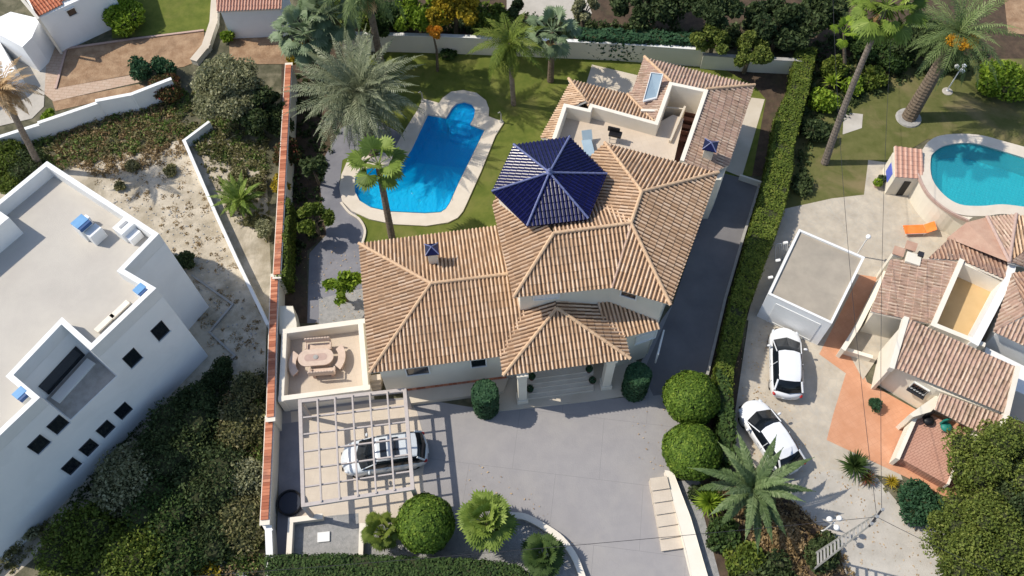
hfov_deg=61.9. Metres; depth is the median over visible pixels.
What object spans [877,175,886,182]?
plant pot
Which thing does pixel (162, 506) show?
shrub
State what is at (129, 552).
shrub
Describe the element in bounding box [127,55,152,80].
shrub
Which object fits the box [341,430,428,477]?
parked car
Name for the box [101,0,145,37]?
shrub
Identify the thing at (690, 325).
side driveway
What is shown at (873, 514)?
fallen leaves
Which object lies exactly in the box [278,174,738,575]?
driveway
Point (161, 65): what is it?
shrub
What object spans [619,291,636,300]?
window
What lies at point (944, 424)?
patio chair
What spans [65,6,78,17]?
window
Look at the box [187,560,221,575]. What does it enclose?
shrub
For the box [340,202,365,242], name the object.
curved kerb
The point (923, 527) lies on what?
pale stones
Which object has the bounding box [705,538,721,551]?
shrub
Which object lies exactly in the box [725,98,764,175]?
side path
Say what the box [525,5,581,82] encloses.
palm tree
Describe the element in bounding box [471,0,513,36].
tree
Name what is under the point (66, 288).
white house
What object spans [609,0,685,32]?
tree
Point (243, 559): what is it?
slope weeds
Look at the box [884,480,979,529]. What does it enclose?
verge weeds
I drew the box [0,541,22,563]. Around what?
shrub
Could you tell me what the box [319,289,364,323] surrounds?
path landing
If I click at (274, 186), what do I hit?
shrub
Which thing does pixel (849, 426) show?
terracotta paving
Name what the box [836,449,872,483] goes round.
yucca plant
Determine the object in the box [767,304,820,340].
garage door
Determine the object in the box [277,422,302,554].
paving strip
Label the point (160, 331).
window
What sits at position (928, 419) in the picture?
patio chair
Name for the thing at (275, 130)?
shrub
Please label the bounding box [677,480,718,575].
grey verge
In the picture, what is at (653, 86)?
solar heater
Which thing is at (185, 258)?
shrub
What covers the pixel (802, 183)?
shrub
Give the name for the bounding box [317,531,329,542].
access cover
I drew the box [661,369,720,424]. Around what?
topiary bush
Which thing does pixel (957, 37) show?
palm tree
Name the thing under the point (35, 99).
grey yard
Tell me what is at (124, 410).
window
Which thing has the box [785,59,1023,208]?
neighbour lawn
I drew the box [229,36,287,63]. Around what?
side soil
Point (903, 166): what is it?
pump house
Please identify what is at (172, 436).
shrub
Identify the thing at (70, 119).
stepped wall
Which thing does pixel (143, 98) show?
stepped wall
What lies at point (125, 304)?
roof slab
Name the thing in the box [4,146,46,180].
shrub
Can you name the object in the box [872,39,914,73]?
shrub
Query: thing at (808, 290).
garage
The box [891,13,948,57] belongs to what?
tree
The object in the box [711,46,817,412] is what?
long hedge
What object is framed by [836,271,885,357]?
entrance wall
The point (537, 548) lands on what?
overhead wire
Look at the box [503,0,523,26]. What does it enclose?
tree
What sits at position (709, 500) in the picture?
yucca plant
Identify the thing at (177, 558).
shrub
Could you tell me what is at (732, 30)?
undergrowth
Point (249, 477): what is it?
shrub
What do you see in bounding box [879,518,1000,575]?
overhead wire
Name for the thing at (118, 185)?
shrub
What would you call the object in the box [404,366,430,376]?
window
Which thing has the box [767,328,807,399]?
parked car
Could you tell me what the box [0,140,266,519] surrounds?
sandy ground
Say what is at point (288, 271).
hedge
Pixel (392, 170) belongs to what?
palm tree
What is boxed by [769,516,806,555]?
shrub
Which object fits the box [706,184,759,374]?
driveway kerb
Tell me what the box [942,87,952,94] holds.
lamp footing
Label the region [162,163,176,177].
shrub
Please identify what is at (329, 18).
palm tree
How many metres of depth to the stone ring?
56.14 m
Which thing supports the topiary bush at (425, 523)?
on the kerb bed at (456, 544)
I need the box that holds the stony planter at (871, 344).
[848,329,889,378]
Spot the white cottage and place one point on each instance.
(61, 26)
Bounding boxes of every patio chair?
[922,411,934,425]
[939,418,951,431]
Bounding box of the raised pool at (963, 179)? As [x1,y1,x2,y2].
[908,134,1023,234]
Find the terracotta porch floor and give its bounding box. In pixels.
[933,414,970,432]
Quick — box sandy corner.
[0,511,62,575]
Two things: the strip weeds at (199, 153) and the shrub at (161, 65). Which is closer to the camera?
the strip weeds at (199, 153)
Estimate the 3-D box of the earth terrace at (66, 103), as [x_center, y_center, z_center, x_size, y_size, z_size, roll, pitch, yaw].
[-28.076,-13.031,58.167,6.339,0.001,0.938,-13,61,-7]
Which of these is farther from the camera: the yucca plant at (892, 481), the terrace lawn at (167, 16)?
the terrace lawn at (167, 16)
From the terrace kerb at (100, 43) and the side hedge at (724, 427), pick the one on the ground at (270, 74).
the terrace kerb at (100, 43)
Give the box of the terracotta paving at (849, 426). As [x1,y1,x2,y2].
[820,275,1022,497]
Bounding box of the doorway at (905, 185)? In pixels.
[896,181,910,195]
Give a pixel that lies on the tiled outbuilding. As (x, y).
(248, 18)
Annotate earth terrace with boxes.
[52,84,146,110]
[57,31,205,87]
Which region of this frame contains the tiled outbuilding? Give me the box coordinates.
[216,0,290,37]
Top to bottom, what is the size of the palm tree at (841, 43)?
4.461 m
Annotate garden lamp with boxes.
[821,515,842,533]
[857,234,870,253]
[946,63,966,90]
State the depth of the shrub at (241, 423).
45.34 m
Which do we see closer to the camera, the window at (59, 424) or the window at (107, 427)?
the window at (59, 424)
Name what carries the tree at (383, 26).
on the ground at (270, 74)
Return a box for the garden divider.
[843,348,872,361]
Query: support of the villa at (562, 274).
on the ground at (270, 74)
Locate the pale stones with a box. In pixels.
[921,525,943,559]
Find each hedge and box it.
[263,552,528,575]
[272,197,297,294]
[576,26,694,60]
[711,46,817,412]
[711,367,737,468]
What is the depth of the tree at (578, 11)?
57.82 m
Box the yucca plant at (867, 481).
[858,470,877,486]
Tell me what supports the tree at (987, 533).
on the verge soil at (890, 490)
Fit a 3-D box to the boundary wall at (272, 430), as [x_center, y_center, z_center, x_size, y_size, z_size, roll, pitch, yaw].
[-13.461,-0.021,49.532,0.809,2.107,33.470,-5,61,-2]
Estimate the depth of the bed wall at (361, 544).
42.95 m
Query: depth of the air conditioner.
43.60 m
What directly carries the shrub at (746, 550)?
on the palm bed at (720, 563)
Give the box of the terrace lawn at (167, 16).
[112,0,210,37]
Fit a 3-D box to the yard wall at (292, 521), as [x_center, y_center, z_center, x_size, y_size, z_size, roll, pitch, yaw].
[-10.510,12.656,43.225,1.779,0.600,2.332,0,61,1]
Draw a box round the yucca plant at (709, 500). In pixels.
[692,485,724,518]
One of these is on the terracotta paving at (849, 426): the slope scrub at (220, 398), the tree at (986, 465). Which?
the tree at (986, 465)
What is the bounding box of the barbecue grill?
[608,126,621,142]
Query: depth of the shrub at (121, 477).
43.52 m
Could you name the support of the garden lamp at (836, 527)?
on the palm bed at (720, 563)
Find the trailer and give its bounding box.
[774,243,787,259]
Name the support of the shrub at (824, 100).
on the neighbour soil at (1009, 47)
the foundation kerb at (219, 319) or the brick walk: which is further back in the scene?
the brick walk
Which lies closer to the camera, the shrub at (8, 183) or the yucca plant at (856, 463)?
the yucca plant at (856, 463)
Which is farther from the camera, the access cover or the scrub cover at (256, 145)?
the scrub cover at (256, 145)
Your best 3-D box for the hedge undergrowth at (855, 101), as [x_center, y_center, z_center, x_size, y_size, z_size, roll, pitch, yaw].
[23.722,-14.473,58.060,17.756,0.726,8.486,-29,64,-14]
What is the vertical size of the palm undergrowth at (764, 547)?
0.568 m
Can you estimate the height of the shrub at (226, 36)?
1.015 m
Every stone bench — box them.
[288,351,298,376]
[304,336,331,349]
[307,366,335,377]
[335,344,345,368]
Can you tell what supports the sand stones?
on the sandy ground at (249, 311)
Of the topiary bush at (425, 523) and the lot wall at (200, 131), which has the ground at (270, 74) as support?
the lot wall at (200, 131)
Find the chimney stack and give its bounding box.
[876,240,924,279]
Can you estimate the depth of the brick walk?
58.71 m
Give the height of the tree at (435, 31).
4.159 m
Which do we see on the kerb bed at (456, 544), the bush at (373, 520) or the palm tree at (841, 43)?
the bush at (373, 520)
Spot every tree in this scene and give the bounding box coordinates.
[0,56,45,166]
[189,52,265,120]
[207,170,266,217]
[235,85,290,136]
[268,3,337,82]
[280,23,424,156]
[286,43,305,75]
[295,202,335,235]
[296,0,360,62]
[298,0,343,61]
[298,153,327,184]
[313,0,405,81]
[321,269,361,306]
[330,0,371,33]
[345,133,409,238]
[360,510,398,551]
[374,1,399,37]
[393,0,448,33]
[423,0,481,33]
[426,25,442,71]
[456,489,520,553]
[465,12,551,105]
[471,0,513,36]
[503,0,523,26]
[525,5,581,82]
[570,0,599,26]
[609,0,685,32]
[679,0,744,29]
[687,430,815,553]
[688,23,731,54]
[733,29,773,74]
[742,0,817,52]
[800,0,851,35]
[821,0,929,165]
[829,15,862,80]
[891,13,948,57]
[902,0,1023,121]
[918,486,1023,575]
[941,416,1023,504]
[982,459,1023,570]
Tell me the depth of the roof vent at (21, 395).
39.02 m
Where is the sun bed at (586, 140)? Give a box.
[581,129,593,155]
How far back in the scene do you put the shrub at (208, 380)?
47.33 m
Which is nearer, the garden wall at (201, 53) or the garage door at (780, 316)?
the garage door at (780, 316)
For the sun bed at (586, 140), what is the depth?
50.13 m
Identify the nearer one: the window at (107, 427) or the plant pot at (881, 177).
the window at (107, 427)
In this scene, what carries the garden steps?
on the driveway at (579, 474)
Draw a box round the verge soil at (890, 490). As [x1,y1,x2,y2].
[876,475,993,572]
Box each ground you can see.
[0,0,1019,575]
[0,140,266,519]
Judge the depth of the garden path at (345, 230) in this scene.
52.29 m
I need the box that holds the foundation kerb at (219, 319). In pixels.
[191,274,235,358]
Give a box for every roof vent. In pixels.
[12,386,31,404]
[70,214,107,245]
[132,283,147,297]
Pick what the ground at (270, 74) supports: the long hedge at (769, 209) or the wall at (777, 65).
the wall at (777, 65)
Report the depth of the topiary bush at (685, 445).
43.17 m
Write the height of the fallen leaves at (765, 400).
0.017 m
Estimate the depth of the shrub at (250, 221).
52.55 m
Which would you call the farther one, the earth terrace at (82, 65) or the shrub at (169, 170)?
the earth terrace at (82, 65)
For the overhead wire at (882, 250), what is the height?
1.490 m
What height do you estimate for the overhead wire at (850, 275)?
1.490 m
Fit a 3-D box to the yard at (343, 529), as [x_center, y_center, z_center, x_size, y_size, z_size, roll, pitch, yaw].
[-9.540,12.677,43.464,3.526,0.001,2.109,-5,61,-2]
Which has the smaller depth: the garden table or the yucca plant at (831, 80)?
the garden table
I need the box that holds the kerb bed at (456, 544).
[368,520,577,575]
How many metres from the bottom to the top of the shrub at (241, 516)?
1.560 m
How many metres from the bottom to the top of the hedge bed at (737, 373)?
0.001 m
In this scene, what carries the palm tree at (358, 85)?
on the pool lawn at (527, 118)
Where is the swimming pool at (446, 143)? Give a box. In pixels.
[339,90,503,225]
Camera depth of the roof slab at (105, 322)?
41.51 m
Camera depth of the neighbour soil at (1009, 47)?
60.22 m
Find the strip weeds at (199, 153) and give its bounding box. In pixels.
[194,134,270,242]
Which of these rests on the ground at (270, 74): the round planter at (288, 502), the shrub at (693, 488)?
the shrub at (693, 488)
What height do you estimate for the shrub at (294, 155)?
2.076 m
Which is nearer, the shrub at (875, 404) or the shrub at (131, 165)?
the shrub at (875, 404)
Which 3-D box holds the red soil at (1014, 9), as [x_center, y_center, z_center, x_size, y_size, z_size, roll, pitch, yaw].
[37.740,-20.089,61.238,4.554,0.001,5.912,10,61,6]
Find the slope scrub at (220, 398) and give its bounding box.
[34,368,266,575]
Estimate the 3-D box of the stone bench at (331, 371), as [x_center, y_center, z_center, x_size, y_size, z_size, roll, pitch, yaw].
[-10.398,4.584,46.755,1.450,1.040,0.510,-4,61,-2]
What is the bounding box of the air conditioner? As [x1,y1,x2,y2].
[113,218,143,244]
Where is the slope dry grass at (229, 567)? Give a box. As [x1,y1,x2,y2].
[124,390,263,575]
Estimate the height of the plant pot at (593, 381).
0.634 m
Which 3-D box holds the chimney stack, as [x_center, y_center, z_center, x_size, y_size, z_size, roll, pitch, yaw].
[22.290,-1.353,49.149,1.589,3.125,1.407,20,63,12]
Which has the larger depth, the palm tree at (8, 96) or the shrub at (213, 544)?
the palm tree at (8, 96)
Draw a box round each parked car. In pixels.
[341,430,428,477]
[738,399,805,474]
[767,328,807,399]
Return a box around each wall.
[0,123,46,143]
[37,102,105,135]
[95,77,173,115]
[182,121,268,327]
[190,0,219,65]
[259,62,297,575]
[286,513,323,554]
[342,31,704,66]
[358,523,365,554]
[664,470,707,575]
[700,52,801,73]
[738,174,760,185]
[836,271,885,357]
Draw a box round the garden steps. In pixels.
[649,476,683,551]
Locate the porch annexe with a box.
[889,415,983,487]
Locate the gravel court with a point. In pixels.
(534, 6)
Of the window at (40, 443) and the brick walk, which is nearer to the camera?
the window at (40, 443)
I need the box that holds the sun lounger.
[903,221,936,235]
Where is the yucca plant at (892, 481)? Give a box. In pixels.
[883,473,898,488]
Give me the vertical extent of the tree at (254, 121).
3.213 m
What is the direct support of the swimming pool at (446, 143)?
in the pool lawn at (527, 118)
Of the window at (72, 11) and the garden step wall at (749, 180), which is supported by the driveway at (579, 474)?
the garden step wall at (749, 180)
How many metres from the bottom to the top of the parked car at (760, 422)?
1.483 m
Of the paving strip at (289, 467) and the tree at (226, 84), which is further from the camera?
the tree at (226, 84)
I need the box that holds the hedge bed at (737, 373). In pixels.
[703,192,758,495]
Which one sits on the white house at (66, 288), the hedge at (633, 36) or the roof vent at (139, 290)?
the roof vent at (139, 290)
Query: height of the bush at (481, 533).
3.311 m
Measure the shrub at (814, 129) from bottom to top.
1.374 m
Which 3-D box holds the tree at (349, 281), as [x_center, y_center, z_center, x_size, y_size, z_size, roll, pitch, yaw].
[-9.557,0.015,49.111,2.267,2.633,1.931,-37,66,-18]
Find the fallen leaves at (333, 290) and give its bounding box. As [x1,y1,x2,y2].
[302,247,359,320]
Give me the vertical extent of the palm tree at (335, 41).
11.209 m
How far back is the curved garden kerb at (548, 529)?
43.06 m
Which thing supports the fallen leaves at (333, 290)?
on the garden path at (345, 230)
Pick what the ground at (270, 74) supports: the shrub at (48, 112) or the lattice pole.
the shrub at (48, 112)
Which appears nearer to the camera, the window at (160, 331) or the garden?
the window at (160, 331)
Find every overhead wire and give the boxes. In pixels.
[203,517,873,575]
[833,9,876,512]
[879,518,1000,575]
[881,0,893,507]
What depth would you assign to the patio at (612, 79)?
58.41 m
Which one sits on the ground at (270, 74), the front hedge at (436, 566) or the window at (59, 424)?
the front hedge at (436, 566)
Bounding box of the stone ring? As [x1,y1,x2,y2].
[895,108,920,127]
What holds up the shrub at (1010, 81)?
on the neighbour lawn at (966, 107)
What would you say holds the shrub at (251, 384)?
on the ground at (270, 74)
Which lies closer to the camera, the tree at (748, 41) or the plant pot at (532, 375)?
the plant pot at (532, 375)
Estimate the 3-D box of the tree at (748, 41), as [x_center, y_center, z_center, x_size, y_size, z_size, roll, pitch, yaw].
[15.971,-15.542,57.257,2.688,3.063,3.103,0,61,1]
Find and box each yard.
[0,56,45,125]
[294,513,358,555]
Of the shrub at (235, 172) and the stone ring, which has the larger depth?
the stone ring
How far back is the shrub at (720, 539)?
42.51 m
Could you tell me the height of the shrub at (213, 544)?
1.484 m
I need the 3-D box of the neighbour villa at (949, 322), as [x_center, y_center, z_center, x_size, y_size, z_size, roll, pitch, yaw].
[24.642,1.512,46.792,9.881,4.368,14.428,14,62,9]
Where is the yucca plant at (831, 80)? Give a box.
[822,71,842,88]
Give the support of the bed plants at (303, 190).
on the garden bed at (297, 300)
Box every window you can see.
[27,434,52,455]
[38,346,84,394]
[46,415,70,435]
[61,457,82,476]
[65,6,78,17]
[79,439,100,457]
[96,420,116,438]
[114,402,133,421]
[122,347,143,369]
[151,320,170,342]
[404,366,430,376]
[470,359,486,368]
[533,293,559,300]
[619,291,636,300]
[634,330,657,344]
[906,381,929,399]
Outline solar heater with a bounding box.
[643,72,662,102]
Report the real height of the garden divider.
0.650 m
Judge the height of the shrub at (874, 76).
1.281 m
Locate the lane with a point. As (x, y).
(821, 504)
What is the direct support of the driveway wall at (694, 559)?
on the driveway at (579, 474)
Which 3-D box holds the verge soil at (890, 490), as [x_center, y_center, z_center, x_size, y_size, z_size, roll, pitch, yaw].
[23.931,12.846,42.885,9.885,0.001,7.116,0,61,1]
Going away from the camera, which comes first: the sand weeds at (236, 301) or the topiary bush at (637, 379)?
the topiary bush at (637, 379)
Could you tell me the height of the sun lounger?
0.664 m
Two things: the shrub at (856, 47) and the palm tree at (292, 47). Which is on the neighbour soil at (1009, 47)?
the shrub at (856, 47)
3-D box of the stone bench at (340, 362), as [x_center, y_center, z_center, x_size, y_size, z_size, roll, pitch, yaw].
[-9.514,3.910,47.446,0.587,0.496,1.538,0,61,1]
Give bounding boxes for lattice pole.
[814,508,884,569]
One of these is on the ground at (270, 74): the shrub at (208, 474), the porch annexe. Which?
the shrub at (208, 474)
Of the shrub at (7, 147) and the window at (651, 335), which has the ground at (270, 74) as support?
the shrub at (7, 147)
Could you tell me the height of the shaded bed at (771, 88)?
0.001 m
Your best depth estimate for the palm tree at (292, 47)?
53.88 m
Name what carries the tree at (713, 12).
on the garden
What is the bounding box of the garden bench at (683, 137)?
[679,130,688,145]
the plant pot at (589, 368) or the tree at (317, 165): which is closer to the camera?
the plant pot at (589, 368)
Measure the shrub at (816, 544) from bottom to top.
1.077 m
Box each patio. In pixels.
[586,65,636,93]
[747,160,949,329]
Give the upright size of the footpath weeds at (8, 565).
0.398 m
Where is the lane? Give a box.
[789,469,942,575]
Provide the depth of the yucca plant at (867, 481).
44.20 m
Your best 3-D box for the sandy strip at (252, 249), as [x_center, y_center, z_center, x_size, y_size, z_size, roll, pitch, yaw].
[-16.293,-4.665,53.329,3.737,0.001,15.474,-26,63,-13]
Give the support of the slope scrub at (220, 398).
on the ground at (270, 74)
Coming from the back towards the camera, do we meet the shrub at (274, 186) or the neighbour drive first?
the shrub at (274, 186)
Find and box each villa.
[358,55,755,411]
[860,213,1023,433]
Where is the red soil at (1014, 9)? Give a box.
[1004,0,1023,33]
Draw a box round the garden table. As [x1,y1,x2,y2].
[298,348,333,366]
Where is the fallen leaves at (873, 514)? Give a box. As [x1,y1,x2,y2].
[815,472,930,575]
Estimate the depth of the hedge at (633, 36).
57.81 m
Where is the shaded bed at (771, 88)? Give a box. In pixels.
[726,70,788,175]
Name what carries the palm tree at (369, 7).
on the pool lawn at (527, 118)
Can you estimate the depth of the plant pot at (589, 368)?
46.37 m
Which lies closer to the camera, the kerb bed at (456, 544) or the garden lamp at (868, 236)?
the kerb bed at (456, 544)
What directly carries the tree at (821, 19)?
on the neighbour soil at (1009, 47)
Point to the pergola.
(302, 408)
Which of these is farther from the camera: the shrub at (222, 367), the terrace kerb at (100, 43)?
the terrace kerb at (100, 43)
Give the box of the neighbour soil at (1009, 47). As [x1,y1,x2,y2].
[800,0,1023,58]
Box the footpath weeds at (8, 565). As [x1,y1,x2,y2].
[0,515,55,573]
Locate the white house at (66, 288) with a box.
[0,161,208,559]
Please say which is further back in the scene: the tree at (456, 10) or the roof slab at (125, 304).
the tree at (456, 10)
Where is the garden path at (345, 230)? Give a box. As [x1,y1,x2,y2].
[307,122,400,322]
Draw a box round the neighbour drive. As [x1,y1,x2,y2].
[733,315,902,502]
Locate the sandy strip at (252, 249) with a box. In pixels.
[190,134,270,320]
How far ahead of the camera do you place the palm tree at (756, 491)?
41.61 m
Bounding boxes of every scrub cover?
[19,89,269,174]
[46,101,187,177]
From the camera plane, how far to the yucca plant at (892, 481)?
44.19 m
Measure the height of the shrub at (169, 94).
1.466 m
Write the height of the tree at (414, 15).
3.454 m
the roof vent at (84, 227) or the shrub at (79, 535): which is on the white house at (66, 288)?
the roof vent at (84, 227)
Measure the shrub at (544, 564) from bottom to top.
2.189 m
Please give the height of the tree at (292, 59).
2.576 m
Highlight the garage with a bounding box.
[757,229,864,344]
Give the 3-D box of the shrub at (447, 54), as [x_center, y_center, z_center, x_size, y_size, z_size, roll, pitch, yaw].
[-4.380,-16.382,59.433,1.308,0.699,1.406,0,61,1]
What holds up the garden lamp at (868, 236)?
on the neighbour patio at (826, 220)
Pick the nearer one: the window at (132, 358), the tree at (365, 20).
the window at (132, 358)
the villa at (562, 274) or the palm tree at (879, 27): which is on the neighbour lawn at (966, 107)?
the palm tree at (879, 27)
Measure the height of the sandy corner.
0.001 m
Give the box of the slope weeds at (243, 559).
[36,397,264,575]
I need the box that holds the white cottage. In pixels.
[0,0,118,88]
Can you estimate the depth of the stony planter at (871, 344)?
48.27 m
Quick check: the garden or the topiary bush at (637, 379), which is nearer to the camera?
the topiary bush at (637, 379)
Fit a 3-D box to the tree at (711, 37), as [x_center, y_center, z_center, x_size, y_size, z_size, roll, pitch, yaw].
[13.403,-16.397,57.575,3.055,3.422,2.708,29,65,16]
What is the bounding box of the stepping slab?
[843,112,862,133]
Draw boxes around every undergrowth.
[298,0,797,53]
[714,478,854,575]
[795,30,990,172]
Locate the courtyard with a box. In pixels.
[278,306,373,410]
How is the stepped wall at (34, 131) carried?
on the ground at (270, 74)
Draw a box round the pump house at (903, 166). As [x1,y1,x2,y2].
[882,146,923,195]
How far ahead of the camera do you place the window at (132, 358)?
42.97 m
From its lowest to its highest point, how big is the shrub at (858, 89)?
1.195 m
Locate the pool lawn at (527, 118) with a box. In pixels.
[339,52,765,242]
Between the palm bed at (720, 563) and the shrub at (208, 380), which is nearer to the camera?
the palm bed at (720, 563)
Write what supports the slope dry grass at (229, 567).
on the ground at (270, 74)
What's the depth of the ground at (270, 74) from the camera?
56.56 m
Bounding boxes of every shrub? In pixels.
[0,139,24,176]
[0,172,22,194]
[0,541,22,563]
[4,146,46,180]
[22,524,40,541]
[31,499,121,575]
[40,108,55,119]
[80,510,167,575]
[89,436,158,518]
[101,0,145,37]
[113,180,126,190]
[121,471,196,541]
[124,159,140,172]
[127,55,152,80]
[127,396,219,486]
[147,72,182,102]
[147,521,206,575]
[150,55,176,74]
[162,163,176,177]
[167,380,220,419]
[167,438,246,525]
[174,250,195,270]
[180,513,234,570]
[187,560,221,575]
[200,370,221,389]
[209,355,233,379]
[213,492,264,559]
[214,391,265,450]
[219,30,234,42]
[223,454,262,504]
[227,166,246,182]
[229,370,266,405]
[243,213,261,227]
[245,173,266,193]
[254,218,272,237]
[265,103,294,137]
[270,173,291,192]
[272,136,301,166]
[440,48,457,60]
[520,531,566,575]
[686,483,706,507]
[705,516,741,553]
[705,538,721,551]
[722,540,766,575]
[728,547,797,575]
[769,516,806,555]
[790,171,813,196]
[800,117,832,142]
[803,529,840,575]
[808,86,840,113]
[819,53,850,80]
[840,74,863,96]
[846,35,883,63]
[860,64,888,90]
[868,397,882,412]
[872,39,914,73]
[896,477,946,527]
[932,49,969,74]
[975,58,1023,102]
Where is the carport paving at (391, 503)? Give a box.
[291,400,423,524]
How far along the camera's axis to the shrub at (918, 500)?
43.01 m
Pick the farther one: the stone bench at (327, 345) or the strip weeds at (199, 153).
the strip weeds at (199, 153)
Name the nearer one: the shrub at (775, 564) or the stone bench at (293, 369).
the shrub at (775, 564)
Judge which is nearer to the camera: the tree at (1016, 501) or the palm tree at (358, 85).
the tree at (1016, 501)
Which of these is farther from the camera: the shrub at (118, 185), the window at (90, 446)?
the shrub at (118, 185)
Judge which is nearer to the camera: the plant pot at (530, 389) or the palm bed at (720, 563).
the palm bed at (720, 563)
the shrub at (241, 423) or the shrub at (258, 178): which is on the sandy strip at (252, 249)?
the shrub at (258, 178)
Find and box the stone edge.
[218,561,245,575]
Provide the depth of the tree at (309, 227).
50.97 m
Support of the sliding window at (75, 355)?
in the white house at (66, 288)
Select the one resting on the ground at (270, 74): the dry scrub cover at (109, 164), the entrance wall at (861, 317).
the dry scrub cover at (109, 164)
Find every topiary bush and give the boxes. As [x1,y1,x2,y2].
[395,491,455,554]
[471,378,499,419]
[621,361,652,402]
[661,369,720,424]
[661,421,722,480]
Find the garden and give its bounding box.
[299,0,799,52]
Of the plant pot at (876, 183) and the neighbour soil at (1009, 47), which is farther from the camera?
the neighbour soil at (1009, 47)
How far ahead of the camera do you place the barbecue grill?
49.94 m
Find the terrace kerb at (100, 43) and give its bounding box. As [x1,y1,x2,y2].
[54,29,203,88]
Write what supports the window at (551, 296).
in the villa at (562, 274)
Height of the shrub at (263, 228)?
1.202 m
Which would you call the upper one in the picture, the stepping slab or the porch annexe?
the stepping slab
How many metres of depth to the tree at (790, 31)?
56.97 m
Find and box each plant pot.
[527,385,533,392]
[528,372,535,380]
[586,365,592,372]
[589,376,595,383]
[873,178,882,187]
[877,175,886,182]
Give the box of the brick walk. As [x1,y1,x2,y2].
[44,47,138,100]
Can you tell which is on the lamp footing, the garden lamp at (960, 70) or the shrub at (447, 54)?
the garden lamp at (960, 70)
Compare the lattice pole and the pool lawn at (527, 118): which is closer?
the lattice pole
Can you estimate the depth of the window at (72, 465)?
43.42 m
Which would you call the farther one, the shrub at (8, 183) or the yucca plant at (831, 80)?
the yucca plant at (831, 80)
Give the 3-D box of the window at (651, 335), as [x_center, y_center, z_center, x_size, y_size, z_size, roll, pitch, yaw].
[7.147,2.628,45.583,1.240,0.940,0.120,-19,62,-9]
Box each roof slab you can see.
[94,313,113,332]
[109,300,130,319]
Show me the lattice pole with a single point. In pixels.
(874, 520)
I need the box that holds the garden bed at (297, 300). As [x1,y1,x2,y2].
[281,49,353,322]
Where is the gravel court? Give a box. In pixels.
[507,0,591,19]
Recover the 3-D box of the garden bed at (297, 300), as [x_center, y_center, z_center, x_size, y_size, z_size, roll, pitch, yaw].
[-11.809,-7.485,54.846,6.089,0.001,21.668,-7,61,-3]
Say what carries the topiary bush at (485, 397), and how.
on the ground at (270, 74)
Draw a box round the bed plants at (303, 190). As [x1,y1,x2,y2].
[282,62,340,281]
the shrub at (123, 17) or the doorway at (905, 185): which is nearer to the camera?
the doorway at (905, 185)
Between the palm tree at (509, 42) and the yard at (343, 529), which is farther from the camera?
the palm tree at (509, 42)
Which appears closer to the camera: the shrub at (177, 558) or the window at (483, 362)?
the shrub at (177, 558)
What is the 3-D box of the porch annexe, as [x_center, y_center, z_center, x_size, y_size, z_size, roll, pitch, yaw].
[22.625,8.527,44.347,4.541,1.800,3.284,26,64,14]
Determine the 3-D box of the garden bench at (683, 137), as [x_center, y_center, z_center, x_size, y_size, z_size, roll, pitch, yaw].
[10.265,-9.174,52.107,0.913,0.925,0.450,14,62,8]
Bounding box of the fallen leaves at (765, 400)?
[737,326,807,476]
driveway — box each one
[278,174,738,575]
[647,174,756,395]
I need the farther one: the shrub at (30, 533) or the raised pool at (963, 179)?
the raised pool at (963, 179)
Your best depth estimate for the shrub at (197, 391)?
46.32 m
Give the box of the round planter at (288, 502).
[276,489,301,515]
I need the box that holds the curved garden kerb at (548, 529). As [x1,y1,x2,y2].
[510,512,584,575]
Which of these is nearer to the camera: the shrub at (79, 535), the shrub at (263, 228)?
the shrub at (79, 535)
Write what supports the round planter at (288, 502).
on the paving strip at (289, 467)
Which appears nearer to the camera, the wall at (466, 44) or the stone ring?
the stone ring
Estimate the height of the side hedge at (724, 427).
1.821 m
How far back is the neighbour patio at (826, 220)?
52.24 m
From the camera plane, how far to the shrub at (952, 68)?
57.52 m
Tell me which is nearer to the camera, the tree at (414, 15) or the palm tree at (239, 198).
the palm tree at (239, 198)
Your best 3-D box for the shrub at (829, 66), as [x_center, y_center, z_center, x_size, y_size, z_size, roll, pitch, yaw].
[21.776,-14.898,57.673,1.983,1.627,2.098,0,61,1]
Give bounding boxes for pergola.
[298,388,416,517]
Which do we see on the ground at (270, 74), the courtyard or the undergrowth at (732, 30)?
the courtyard
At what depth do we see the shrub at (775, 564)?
41.65 m
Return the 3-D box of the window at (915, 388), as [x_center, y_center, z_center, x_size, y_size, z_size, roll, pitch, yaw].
[21.437,5.380,44.997,0.950,0.770,0.315,33,66,18]
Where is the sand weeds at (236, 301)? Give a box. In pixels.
[84,142,264,359]
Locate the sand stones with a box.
[98,152,256,357]
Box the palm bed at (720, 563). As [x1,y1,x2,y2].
[702,497,846,575]
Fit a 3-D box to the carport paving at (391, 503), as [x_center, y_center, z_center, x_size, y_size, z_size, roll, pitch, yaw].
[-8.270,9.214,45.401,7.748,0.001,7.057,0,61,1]

